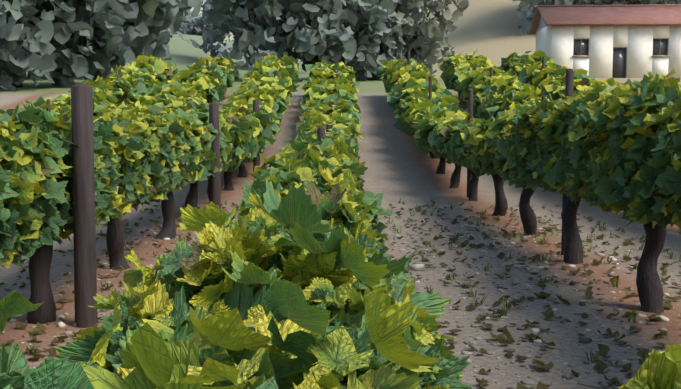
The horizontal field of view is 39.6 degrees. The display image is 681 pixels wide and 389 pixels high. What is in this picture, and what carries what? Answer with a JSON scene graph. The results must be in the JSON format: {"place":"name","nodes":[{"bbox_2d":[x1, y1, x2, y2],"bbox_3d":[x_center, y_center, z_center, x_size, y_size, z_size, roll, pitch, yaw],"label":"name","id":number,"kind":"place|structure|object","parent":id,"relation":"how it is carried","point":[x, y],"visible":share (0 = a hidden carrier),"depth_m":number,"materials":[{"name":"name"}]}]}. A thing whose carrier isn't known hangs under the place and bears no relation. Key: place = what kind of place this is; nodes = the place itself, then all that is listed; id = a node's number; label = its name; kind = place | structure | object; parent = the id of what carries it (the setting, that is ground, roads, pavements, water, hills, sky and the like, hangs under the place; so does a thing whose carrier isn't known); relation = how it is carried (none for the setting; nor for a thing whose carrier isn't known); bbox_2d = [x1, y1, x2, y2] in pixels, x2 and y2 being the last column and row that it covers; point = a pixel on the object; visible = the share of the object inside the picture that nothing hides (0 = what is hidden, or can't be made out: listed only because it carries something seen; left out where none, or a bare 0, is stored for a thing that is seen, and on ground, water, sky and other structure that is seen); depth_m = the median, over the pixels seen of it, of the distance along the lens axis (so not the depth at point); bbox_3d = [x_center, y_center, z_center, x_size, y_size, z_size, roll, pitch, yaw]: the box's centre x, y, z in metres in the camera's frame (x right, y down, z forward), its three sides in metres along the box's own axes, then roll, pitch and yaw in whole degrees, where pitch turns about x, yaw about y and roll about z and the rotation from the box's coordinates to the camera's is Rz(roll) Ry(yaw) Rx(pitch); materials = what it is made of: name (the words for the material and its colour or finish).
{"place":"outdoors","nodes":[
{"label":"outdoors","id":0,"kind":"place"},
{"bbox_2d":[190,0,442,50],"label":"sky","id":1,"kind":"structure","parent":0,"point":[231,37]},
{"bbox_2d":[0,0,680,388],"bbox_3d":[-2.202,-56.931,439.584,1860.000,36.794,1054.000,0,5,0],"label":"terrain","id":2,"kind":"structure","parent":0,"point":[400,164],"depth_m":10.05,"materials":[{"name":"soil"}]},
{"bbox_2d":[11,0,620,86],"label":"tree trunks","id":3,"kind":"object","parent":2,"relation":"on","point":[246,65],"visible":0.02,"depth_m":57.10,"materials":[{"name":"brown plant"}]},
{"bbox_2d":[350,0,468,79],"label":"olive tree crowns","id":4,"kind":"object","parent":3,"relation":"on","point":[433,31],"visible":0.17,"depth_m":58.95,"materials":[{"name":"green plant"}]},
{"bbox_2d":[46,52,603,327],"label":"trellis posts","id":5,"kind":"object","parent":2,"relation":"on","point":[85,278],"visible":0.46,"depth_m":6.24,"materials":[{"name":"brown wood"}]},
{"bbox_2d":[0,49,680,388],"bbox_3d":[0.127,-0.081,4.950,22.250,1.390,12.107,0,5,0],"label":"vine leaves","id":6,"kind":"object","parent":2,"relation":"on","point":[601,155],"visible":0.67,"depth_m":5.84,"materials":[{"name":"green plant"}]},
{"bbox_2d":[0,0,680,91],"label":"dark tree crowns","id":7,"kind":"object","parent":2,"relation":"on","point":[42,38],"visible":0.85,"depth_m":51.40,"materials":[{"name":"green plant"}]},
{"bbox_2d":[0,224,680,388],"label":"fallen leaves","id":8,"kind":"object","parent":2,"relation":"on","point":[582,340],"visible":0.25,"depth_m":7.35,"materials":[{"name":"plant"}]},
{"bbox_2d":[2,198,680,364],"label":"weeds","id":9,"kind":"object","parent":2,"relation":"on","point":[430,291],"visible":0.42,"depth_m":9.06,"materials":[{"name":"green plant"}]},
{"bbox_2d":[56,255,632,388],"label":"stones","id":10,"kind":"object","parent":2,"relation":"on","point":[574,313],"visible":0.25,"depth_m":6.65,"materials":[{"name":"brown stone"}]},
{"bbox_2d":[26,151,670,323],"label":"grapevine trunks","id":11,"kind":"object","parent":2,"relation":"on","point":[649,288],"visible":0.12,"depth_m":8.63,"materials":[{"name":"brown plant"}]},
{"bbox_2d":[54,163,471,388],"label":"vine leaves","id":12,"kind":"object","parent":11,"relation":"attached to","point":[320,245],"visible":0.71,"depth_m":2.17,"materials":[{"name":"green plant"}]},
{"bbox_2d":[535,16,680,77],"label":"farmhouse walls","id":13,"kind":"structure","parent":2,"relation":"on","point":[555,43],"depth_m":65.18,"materials":[{"name":"white paint"}]},
{"bbox_2d":[529,4,680,34],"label":"roof","id":14,"kind":"structure","parent":13,"relation":"on","point":[574,15],"depth_m":66.48,"materials":[{"name":"red tile"}]},
{"bbox_2d":[572,38,669,77],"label":"farmhouse frames","id":15,"kind":"structure","parent":13,"relation":"in","point":[580,55],"depth_m":65.26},
{"bbox_2d":[574,39,667,77],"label":"farmhouse glass","id":16,"kind":"object","parent":15,"relation":"in","point":[619,59],"visible":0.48,"depth_m":65.40,"materials":[{"name":"black glass"}]}
]}

